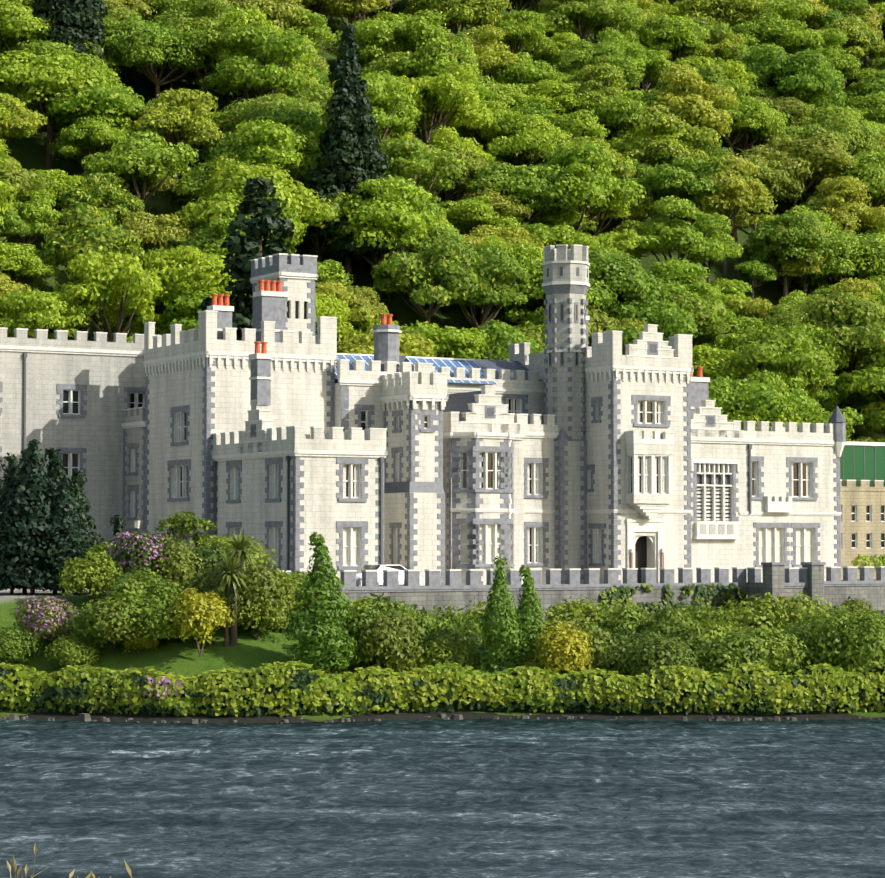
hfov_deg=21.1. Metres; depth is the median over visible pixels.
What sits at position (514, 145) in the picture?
hill tree
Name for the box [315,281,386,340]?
hill tree
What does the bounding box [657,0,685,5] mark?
hill tree
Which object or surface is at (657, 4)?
hill tree
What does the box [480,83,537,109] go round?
hill tree
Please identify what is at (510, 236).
hill tree
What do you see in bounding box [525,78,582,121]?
hill tree
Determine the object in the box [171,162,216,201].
hill tree
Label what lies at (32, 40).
hill tree
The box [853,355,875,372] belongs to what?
hill tree
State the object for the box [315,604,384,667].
shrub
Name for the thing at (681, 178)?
hill tree
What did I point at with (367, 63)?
hill tree
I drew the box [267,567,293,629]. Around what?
shrub
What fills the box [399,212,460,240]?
hill tree
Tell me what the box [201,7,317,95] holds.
hill tree
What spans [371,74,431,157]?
hill tree
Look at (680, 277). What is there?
hill tree
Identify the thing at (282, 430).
castle
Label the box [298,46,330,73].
hill tree
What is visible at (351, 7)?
hill tree
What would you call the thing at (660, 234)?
hill tree
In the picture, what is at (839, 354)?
hill tree
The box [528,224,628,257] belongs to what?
hill tree
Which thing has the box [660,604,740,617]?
shrub
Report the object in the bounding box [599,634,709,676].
shrub
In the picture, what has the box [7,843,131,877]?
reed bed
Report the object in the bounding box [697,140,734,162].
hill tree
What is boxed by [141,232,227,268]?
hill tree
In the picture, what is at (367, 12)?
hill tree
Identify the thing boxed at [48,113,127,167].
hill tree
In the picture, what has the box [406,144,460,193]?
hill tree
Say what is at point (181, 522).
garden tree
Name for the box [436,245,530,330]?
hill tree
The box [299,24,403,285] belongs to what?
spruce
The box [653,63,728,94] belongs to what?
hill tree
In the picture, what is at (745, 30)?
hill tree
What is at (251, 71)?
hill tree
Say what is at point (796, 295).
hill tree
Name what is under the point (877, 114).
hill tree
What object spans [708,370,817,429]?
hill tree
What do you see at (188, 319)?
hill tree
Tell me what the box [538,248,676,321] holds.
hill tree
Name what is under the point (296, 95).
hill tree
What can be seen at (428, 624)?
shrub
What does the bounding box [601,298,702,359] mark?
hill tree
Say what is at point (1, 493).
dark cypress
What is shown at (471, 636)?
shrub
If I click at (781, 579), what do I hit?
terrace wall
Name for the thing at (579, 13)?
hill tree
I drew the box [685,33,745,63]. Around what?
hill tree
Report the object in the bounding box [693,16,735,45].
hill tree
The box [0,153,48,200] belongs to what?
hill tree
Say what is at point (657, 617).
shrub
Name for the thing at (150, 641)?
gold shrub
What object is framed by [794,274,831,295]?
hill tree
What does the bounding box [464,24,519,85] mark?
hill tree
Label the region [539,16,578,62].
hill tree
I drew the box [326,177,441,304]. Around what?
hill tree
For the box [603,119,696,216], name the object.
hill tree
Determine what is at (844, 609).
shrub
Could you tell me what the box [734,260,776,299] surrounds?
hill tree
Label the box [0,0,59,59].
hill tree
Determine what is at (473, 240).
hill tree
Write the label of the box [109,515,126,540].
cypress column
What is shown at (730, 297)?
hill tree
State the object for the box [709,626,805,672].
shrub
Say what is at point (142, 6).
hill tree
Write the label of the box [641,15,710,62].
hill tree
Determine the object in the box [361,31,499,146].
hill tree
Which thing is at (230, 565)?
cabbage palm
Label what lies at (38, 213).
hill tree
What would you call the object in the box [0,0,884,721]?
terrain
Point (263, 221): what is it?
spruce
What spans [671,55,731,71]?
hill tree
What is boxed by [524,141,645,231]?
hill tree
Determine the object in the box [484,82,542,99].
hill tree
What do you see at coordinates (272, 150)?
hill tree
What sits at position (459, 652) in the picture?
shrub
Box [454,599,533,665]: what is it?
shrub
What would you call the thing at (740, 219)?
hill tree
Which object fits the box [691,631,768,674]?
shrub
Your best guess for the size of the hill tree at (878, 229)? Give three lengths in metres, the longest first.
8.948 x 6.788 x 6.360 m
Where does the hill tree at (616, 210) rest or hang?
on the terrain
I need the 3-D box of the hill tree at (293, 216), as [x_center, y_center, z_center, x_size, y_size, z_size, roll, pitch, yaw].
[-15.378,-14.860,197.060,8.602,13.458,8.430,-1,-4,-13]
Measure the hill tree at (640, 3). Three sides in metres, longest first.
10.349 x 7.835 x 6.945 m
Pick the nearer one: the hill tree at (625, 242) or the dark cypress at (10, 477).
the dark cypress at (10, 477)
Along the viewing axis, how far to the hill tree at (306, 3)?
245.98 m
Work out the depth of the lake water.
71.70 m
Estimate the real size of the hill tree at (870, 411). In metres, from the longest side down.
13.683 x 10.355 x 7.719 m
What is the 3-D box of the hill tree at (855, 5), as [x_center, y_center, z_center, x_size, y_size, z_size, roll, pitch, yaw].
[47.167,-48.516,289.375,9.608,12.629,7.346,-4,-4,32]
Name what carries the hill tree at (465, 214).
on the terrain
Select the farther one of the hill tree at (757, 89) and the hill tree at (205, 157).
the hill tree at (757, 89)
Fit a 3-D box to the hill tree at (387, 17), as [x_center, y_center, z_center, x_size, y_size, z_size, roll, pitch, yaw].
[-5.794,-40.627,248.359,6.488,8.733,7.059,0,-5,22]
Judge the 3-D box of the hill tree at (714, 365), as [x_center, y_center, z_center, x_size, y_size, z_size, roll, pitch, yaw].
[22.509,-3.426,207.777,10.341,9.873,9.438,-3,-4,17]
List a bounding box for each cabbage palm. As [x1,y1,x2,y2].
[210,530,258,645]
[219,594,242,646]
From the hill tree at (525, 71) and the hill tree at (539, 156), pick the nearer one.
the hill tree at (539, 156)
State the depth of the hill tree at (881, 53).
285.79 m
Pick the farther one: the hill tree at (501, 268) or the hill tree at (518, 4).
the hill tree at (518, 4)
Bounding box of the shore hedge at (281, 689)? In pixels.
[0,659,884,717]
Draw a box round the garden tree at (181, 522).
[154,510,217,543]
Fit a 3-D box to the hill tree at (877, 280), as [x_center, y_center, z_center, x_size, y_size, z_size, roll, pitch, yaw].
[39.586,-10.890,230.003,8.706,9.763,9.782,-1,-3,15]
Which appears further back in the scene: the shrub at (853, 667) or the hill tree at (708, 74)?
the hill tree at (708, 74)
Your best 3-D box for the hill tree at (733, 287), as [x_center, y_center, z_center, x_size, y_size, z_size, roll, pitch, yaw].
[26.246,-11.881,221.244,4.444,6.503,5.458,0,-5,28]
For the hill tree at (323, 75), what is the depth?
228.95 m
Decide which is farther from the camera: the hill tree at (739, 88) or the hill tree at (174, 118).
the hill tree at (739, 88)
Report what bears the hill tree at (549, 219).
on the terrain
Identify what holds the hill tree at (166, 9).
on the terrain
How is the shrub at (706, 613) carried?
on the terrain
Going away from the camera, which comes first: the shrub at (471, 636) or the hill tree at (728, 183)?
the shrub at (471, 636)
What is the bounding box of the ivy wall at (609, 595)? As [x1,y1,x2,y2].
[393,582,745,671]
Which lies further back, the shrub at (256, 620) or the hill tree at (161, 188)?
the hill tree at (161, 188)
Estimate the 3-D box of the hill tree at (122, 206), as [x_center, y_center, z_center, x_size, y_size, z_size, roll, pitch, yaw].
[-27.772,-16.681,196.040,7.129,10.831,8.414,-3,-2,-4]
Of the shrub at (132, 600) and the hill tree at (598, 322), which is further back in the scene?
the hill tree at (598, 322)
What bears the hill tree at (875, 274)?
on the terrain
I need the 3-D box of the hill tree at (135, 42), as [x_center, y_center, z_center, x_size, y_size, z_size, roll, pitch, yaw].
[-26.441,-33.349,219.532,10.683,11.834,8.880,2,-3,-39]
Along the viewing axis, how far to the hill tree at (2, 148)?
189.86 m
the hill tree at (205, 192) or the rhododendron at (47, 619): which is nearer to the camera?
the rhododendron at (47, 619)
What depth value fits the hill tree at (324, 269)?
196.41 m
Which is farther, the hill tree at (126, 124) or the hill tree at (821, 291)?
the hill tree at (821, 291)
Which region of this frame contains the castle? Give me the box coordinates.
[0,244,884,586]
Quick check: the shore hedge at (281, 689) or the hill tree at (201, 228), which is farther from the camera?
the hill tree at (201, 228)
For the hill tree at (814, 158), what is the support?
on the terrain
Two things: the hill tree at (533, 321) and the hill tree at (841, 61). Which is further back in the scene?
the hill tree at (841, 61)
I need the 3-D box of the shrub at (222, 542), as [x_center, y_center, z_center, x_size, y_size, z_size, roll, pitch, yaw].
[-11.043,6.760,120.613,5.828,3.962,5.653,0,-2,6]
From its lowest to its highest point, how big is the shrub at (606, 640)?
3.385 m
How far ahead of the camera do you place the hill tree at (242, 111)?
211.59 m
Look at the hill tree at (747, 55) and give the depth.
265.42 m
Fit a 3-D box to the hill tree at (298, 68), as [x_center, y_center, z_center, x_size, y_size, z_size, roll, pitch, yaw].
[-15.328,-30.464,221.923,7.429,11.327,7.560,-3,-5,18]
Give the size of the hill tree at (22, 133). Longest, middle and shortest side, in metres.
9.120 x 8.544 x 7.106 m
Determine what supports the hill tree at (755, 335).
on the terrain
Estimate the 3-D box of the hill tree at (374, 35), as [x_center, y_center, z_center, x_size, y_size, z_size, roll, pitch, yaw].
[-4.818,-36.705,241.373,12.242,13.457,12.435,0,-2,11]
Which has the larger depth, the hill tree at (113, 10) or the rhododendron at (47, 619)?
the hill tree at (113, 10)
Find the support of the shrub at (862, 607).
on the terrain
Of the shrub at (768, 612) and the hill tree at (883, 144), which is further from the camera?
the hill tree at (883, 144)
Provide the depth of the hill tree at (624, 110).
242.15 m
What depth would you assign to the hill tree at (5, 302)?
178.89 m
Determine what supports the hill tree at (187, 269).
on the terrain
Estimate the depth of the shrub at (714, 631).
114.67 m
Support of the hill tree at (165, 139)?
on the terrain
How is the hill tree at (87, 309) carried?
on the terrain
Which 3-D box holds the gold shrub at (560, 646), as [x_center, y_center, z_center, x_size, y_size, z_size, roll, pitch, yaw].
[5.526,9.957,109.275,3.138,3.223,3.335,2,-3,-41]
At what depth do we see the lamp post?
126.97 m
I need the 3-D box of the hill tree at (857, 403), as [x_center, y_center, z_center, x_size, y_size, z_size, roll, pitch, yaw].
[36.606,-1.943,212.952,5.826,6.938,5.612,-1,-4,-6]
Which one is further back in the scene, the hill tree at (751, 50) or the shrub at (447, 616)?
the hill tree at (751, 50)
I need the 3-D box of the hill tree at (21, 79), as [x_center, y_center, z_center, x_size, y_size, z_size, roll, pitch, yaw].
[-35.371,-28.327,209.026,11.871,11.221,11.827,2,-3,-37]
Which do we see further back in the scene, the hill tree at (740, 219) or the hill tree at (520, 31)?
the hill tree at (520, 31)
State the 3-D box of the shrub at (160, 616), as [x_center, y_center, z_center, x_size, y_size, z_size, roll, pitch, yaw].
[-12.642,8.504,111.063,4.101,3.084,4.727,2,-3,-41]
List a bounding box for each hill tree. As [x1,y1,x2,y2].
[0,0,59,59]
[0,34,86,133]
[0,50,111,168]
[0,91,47,146]
[0,93,33,142]
[0,138,16,171]
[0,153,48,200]
[0,181,16,215]
[0,188,64,285]
[0,206,29,244]
[0,216,8,254]
[0,243,59,289]
[0,272,31,301]
[0,289,90,338]
[0,290,92,333]
[9,0,58,12]
[14,40,114,159]
[27,169,100,258]
[27,201,147,340]
[45,283,114,339]
[46,69,159,157]
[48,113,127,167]
[58,172,144,230]
[59,251,167,341]
[78,158,179,195]
[79,40,125,88]
[81,130,201,210]
[90,9,141,60]
[92,0,138,21]
[100,19,211,98]
[101,113,165,157]
[112,0,159,77]
[112,312,179,340]
[116,211,197,313]
[125,0,190,86]
[126,336,132,342]
[129,129,176,147]
[129,245,245,309]
[133,88,225,209]
[136,48,202,90]
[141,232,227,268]
[149,0,244,94]
[155,289,236,334]
[156,0,249,100]
[160,173,199,211]
[170,207,298,260]
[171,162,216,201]
[174,161,338,234]
[184,156,240,212]
[185,132,229,172]
[185,215,273,257]
[187,111,232,161]
[194,38,229,116]
[197,23,314,102]
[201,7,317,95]
[206,187,308,244]
[208,119,327,185]
[209,108,333,182]
[211,85,335,144]
[230,0,318,33]
[239,54,322,101]
[282,7,336,54]
[283,86,310,97]
[290,0,346,54]
[293,91,328,146]
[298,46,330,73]
[298,65,329,91]
[300,191,358,283]
[310,2,317,12]
[315,259,352,286]
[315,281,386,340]
[315,291,357,340]
[323,0,392,24]
[325,70,421,158]
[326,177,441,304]
[328,76,360,93]
[331,42,366,63]
[334,9,448,64]
[336,174,446,302]
[337,329,438,356]
[339,286,388,337]
[340,318,401,344]
[353,0,405,18]
[354,11,420,23]
[360,50,404,73]
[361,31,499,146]
[369,136,468,203]
[370,62,496,144]
[370,235,500,353]
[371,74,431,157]
[373,123,414,151]
[383,26,470,56]
[388,0,403,12]
[391,37,496,118]
[392,223,480,324]
[397,6,437,25]
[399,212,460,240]
[400,320,489,358]
[404,0,511,40]
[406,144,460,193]
[411,144,489,210]
[429,125,495,207]
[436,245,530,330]
[438,195,522,235]
[446,98,522,149]
[448,234,496,327]
[460,177,533,231]
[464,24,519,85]
[464,161,579,224]
[464,235,543,322]
[464,319,545,359]
[469,224,548,311]
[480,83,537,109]
[480,128,517,164]
[482,110,563,224]
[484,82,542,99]
[489,259,617,323]
[491,51,568,91]
[492,9,554,54]
[499,0,527,9]
[506,0,549,12]
[507,102,557,122]
[513,306,591,351]
[514,302,627,350]
[517,222,558,247]
[518,36,551,62]
[522,131,635,228]
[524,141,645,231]
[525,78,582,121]
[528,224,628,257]
[530,0,545,11]
[530,209,598,237]
[531,32,583,72]
[535,0,646,42]
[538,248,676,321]
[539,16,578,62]
[539,109,609,142]
[550,81,603,116]
[552,63,643,108]
[555,39,595,71]
[560,40,644,89]
[563,68,580,109]
[577,0,641,43]
[577,200,631,235]
[586,158,634,235]
[588,90,673,141]
[590,317,647,346]
[591,229,649,258]
[595,27,646,60]
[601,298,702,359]
[602,326,643,354]
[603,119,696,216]
[614,219,651,265]
[617,0,661,31]
[617,282,727,344]
[620,24,670,89]
[620,159,671,200]
[622,111,721,222]
[623,50,676,91]
[624,196,670,248]
[625,88,658,93]
[634,195,732,267]
[640,0,669,8]
[641,13,712,61]
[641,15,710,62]
[641,64,737,194]
[643,154,750,225]
[644,2,668,15]
[648,56,716,82]
[649,258,721,307]
[653,1,723,21]
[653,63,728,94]
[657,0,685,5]
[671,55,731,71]
[679,0,774,29]
[681,90,749,143]
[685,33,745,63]
[685,228,743,283]
[688,153,767,276]
[692,58,757,94]
[692,308,765,349]
[692,345,754,382]
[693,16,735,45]
[695,184,777,274]
[695,324,802,377]
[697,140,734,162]
[699,288,756,347]
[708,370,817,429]
[709,79,765,152]
[709,278,751,297]
[717,44,759,61]
[720,43,792,144]
[722,296,772,320]
[725,410,804,431]
[726,107,780,150]
[727,97,787,157]
[729,20,776,46]
[732,326,838,395]
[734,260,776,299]
[738,62,778,152]
[740,133,858,206]
[742,43,848,108]
[742,154,805,229]
[742,213,829,302]
[749,205,842,291]
[750,95,819,126]
[752,0,824,55]
[754,254,824,294]
[755,300,843,336]
[760,125,810,193]
[767,111,884,185]
[770,212,842,296]
[774,0,831,29]
[774,323,858,387]
[779,290,812,305]
[786,389,839,411]
[787,115,819,126]
[788,396,863,441]
[790,199,850,231]
[792,229,884,285]
[793,104,884,154]
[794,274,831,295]
[796,175,884,280]
[797,150,884,223]
[797,291,884,433]
[798,99,830,118]
[800,0,869,65]
[805,28,860,91]
[805,278,884,360]
[808,275,884,295]
[812,16,884,104]
[815,286,857,296]
[820,229,867,282]
[824,381,884,440]
[827,340,884,402]
[832,0,884,66]
[834,70,884,106]
[836,5,883,78]
[843,93,884,114]
[845,68,881,95]
[846,90,884,124]
[850,262,884,286]
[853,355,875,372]
[854,222,884,240]
[854,436,884,442]
[856,56,884,81]
[858,369,884,434]
[862,0,884,24]
[866,40,884,65]
[866,121,884,206]
[867,131,884,150]
[868,291,884,305]
[870,409,884,442]
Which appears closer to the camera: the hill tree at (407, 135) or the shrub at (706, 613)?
the shrub at (706, 613)
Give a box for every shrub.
[0,626,43,664]
[44,634,101,669]
[58,549,125,605]
[66,588,171,647]
[71,598,144,654]
[82,540,119,591]
[100,570,182,603]
[115,567,166,592]
[122,626,158,657]
[128,588,207,647]
[151,539,209,588]
[168,588,235,656]
[170,537,191,550]
[177,557,292,632]
[184,544,255,591]
[185,534,278,583]
[223,590,294,639]
[266,570,325,633]
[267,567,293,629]
[273,571,348,625]
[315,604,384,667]
[334,594,389,616]
[345,608,424,675]
[356,593,433,668]
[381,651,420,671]
[384,608,456,666]
[396,602,491,670]
[401,623,490,670]
[406,632,483,671]
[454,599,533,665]
[501,617,619,674]
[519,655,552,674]
[533,620,593,674]
[540,596,629,631]
[563,627,635,674]
[598,604,652,668]
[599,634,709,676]
[605,629,686,675]
[637,605,704,632]
[638,614,714,675]
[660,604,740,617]
[678,602,744,628]
[679,618,762,664]
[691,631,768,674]
[705,626,815,674]
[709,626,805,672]
[714,591,839,630]
[780,612,838,671]
[801,608,884,671]
[814,603,861,625]
[829,596,877,614]
[836,658,875,673]
[858,608,884,631]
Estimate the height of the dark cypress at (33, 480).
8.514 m
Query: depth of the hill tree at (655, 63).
260.42 m
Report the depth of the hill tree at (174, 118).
207.95 m
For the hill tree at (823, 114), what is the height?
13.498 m
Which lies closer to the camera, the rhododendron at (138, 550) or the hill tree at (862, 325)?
the rhododendron at (138, 550)
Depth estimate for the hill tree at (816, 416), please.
200.92 m
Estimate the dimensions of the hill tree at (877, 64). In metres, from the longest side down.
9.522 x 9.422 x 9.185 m
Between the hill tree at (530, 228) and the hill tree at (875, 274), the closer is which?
the hill tree at (530, 228)
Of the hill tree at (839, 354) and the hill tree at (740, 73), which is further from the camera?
the hill tree at (740, 73)
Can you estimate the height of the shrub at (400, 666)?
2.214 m
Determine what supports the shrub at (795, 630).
on the terrain
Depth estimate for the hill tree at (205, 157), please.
209.94 m
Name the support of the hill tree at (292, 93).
on the terrain
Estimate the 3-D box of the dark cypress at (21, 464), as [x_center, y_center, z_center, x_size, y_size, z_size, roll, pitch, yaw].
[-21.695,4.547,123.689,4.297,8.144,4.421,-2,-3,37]
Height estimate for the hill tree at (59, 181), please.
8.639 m
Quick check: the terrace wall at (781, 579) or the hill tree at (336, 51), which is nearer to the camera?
the terrace wall at (781, 579)
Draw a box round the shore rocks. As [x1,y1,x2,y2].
[0,711,884,723]
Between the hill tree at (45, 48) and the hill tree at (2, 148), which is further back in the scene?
the hill tree at (45, 48)
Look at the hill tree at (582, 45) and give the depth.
254.98 m
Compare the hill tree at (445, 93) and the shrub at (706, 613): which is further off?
the hill tree at (445, 93)
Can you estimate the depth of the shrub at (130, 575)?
114.52 m
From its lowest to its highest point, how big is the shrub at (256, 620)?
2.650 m
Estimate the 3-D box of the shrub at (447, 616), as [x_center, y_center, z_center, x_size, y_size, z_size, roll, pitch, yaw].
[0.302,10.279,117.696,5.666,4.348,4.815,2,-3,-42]
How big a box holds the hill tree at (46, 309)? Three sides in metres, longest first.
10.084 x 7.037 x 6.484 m
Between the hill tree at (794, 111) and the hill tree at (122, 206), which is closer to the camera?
the hill tree at (122, 206)
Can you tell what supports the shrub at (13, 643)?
on the terrain
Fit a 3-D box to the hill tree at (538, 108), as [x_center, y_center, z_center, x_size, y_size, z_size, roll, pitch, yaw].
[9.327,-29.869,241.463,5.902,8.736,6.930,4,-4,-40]
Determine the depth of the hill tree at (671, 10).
279.29 m
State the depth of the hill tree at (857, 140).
247.93 m
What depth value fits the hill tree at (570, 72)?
250.96 m
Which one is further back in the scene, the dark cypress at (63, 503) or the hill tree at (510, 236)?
the hill tree at (510, 236)
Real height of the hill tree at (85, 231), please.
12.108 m
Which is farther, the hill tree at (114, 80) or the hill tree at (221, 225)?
the hill tree at (114, 80)
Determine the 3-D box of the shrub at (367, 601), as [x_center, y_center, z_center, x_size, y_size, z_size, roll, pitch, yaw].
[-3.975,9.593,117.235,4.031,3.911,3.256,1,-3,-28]
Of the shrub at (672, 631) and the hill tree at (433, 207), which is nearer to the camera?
the shrub at (672, 631)
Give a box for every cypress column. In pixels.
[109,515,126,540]
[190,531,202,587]
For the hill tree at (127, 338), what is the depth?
172.50 m
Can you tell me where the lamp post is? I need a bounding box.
[133,514,140,535]
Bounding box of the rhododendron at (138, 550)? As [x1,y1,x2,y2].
[105,528,183,576]
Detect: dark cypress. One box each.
[0,439,72,594]
[0,449,41,593]
[0,452,42,594]
[0,458,9,585]
[15,447,92,593]
[37,472,90,594]
[70,468,104,593]
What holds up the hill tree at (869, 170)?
on the terrain
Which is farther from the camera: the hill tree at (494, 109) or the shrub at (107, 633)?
the hill tree at (494, 109)
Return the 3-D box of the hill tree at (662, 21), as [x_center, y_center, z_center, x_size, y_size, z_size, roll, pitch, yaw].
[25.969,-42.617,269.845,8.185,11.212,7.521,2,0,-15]
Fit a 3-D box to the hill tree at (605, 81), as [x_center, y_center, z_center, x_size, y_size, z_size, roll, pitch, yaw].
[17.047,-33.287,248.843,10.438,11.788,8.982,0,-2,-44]
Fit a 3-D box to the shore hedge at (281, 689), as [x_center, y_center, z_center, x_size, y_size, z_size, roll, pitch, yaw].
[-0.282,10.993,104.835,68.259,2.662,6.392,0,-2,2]
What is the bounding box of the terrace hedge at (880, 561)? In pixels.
[851,554,884,570]
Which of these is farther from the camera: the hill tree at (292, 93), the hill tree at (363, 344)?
the hill tree at (292, 93)
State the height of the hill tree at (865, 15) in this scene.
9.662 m
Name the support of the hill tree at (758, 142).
on the terrain
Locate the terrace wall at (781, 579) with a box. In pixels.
[268,562,884,671]
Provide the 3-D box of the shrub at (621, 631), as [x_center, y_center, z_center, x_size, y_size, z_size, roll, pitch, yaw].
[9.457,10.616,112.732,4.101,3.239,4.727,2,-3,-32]
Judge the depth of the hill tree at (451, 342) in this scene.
190.78 m
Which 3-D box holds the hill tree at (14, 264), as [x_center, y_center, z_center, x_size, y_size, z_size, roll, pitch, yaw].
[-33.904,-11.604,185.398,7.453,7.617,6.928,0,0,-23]
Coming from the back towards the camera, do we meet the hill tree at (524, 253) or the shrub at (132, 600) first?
the hill tree at (524, 253)
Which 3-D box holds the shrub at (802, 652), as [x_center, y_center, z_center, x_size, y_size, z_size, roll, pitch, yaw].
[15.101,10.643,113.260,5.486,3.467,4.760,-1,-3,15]
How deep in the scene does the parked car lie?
129.00 m
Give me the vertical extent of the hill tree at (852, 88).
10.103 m
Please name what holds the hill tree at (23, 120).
on the terrain
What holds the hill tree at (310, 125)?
on the terrain
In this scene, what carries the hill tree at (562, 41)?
on the terrain
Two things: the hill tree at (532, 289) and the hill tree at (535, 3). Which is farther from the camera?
the hill tree at (535, 3)
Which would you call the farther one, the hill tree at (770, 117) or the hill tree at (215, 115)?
the hill tree at (770, 117)
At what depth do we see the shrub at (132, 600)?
110.26 m
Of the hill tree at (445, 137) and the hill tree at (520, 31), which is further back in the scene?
the hill tree at (520, 31)
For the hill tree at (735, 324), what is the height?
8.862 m
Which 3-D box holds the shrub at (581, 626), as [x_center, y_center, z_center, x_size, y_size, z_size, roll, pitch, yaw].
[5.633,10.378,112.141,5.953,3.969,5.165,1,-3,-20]
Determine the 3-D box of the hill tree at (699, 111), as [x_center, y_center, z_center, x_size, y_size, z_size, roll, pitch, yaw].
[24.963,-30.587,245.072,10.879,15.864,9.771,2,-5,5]
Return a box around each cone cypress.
[282,532,357,670]
[470,556,528,677]
[502,565,550,673]
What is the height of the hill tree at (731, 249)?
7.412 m
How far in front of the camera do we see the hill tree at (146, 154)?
199.36 m
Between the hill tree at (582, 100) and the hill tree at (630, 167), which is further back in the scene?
the hill tree at (582, 100)
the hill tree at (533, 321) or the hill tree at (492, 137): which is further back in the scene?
the hill tree at (492, 137)
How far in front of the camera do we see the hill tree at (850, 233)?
235.76 m
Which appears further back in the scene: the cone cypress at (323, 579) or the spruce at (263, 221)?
the spruce at (263, 221)
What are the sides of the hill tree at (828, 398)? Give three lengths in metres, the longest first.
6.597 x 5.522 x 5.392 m
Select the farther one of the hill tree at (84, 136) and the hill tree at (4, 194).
the hill tree at (84, 136)
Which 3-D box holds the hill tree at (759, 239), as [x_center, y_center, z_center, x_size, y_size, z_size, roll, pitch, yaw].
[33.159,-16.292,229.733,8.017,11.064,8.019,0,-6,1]
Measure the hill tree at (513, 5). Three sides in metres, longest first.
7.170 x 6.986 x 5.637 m
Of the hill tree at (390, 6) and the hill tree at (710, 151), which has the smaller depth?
the hill tree at (710, 151)
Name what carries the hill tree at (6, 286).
on the terrain
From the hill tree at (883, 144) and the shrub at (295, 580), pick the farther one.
the hill tree at (883, 144)
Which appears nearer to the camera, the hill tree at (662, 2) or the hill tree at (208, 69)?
the hill tree at (208, 69)
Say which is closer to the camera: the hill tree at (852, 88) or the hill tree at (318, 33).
the hill tree at (318, 33)
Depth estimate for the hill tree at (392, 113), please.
216.47 m
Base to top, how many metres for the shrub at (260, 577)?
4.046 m
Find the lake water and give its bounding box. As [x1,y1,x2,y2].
[0,718,884,877]
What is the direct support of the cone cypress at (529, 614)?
on the terrain
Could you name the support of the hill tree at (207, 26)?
on the terrain
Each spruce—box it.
[18,0,114,103]
[197,176,316,340]
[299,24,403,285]
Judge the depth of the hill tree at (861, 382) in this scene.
209.76 m
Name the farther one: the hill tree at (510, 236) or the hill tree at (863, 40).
the hill tree at (863, 40)
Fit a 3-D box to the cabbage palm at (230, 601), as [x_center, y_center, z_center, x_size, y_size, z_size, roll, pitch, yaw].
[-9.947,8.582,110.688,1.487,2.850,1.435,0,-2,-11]
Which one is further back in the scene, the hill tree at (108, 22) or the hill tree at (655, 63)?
the hill tree at (655, 63)
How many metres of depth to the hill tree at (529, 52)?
262.58 m
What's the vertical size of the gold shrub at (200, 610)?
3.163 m
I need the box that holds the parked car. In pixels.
[356,564,421,585]
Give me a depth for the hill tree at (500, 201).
217.09 m
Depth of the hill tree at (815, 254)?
228.54 m
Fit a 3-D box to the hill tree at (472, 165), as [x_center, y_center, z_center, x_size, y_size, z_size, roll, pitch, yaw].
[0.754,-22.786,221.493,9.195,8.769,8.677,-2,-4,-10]
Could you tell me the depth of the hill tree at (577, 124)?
237.63 m
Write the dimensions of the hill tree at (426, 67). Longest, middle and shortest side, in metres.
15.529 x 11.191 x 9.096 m
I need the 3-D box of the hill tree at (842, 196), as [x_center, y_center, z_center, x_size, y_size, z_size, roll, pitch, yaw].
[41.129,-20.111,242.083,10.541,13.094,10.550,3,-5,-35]
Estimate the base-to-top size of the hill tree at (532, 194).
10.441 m
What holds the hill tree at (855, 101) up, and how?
on the terrain
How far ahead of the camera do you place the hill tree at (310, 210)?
196.19 m
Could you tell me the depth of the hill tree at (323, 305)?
187.54 m
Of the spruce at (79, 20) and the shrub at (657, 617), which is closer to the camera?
the shrub at (657, 617)
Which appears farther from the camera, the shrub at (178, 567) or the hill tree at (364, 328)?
the hill tree at (364, 328)
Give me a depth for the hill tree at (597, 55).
250.92 m
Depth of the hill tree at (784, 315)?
213.76 m
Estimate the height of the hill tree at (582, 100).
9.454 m
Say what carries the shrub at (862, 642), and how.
on the terrain
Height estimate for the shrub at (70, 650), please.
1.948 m
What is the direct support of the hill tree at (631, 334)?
on the terrain
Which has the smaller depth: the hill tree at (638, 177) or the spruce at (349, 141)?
the spruce at (349, 141)
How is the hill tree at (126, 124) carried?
on the terrain
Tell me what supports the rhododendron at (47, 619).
on the terrain
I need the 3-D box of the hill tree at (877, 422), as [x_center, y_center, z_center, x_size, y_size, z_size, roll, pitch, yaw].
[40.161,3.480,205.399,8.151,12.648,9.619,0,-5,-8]
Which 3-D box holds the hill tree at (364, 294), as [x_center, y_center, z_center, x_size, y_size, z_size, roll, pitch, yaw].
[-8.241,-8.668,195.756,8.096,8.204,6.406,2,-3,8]
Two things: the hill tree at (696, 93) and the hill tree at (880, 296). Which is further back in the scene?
the hill tree at (696, 93)
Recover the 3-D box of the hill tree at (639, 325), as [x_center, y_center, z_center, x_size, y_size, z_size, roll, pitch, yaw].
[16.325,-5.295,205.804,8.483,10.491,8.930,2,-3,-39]
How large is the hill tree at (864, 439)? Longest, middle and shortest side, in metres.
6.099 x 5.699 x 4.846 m
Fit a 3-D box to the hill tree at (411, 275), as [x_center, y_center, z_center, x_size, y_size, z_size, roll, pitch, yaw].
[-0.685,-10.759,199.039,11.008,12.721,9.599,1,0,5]
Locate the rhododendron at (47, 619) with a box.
[12,595,80,647]
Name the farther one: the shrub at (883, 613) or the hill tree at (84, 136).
the hill tree at (84, 136)
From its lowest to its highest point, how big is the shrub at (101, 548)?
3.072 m
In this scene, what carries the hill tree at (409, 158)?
on the terrain
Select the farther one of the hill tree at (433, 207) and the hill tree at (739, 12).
the hill tree at (739, 12)
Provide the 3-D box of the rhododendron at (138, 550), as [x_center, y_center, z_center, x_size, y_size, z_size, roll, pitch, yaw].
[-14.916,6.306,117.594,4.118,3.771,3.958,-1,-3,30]
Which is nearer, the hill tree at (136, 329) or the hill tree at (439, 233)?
the hill tree at (136, 329)
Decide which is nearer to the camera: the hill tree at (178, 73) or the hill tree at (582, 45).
the hill tree at (178, 73)

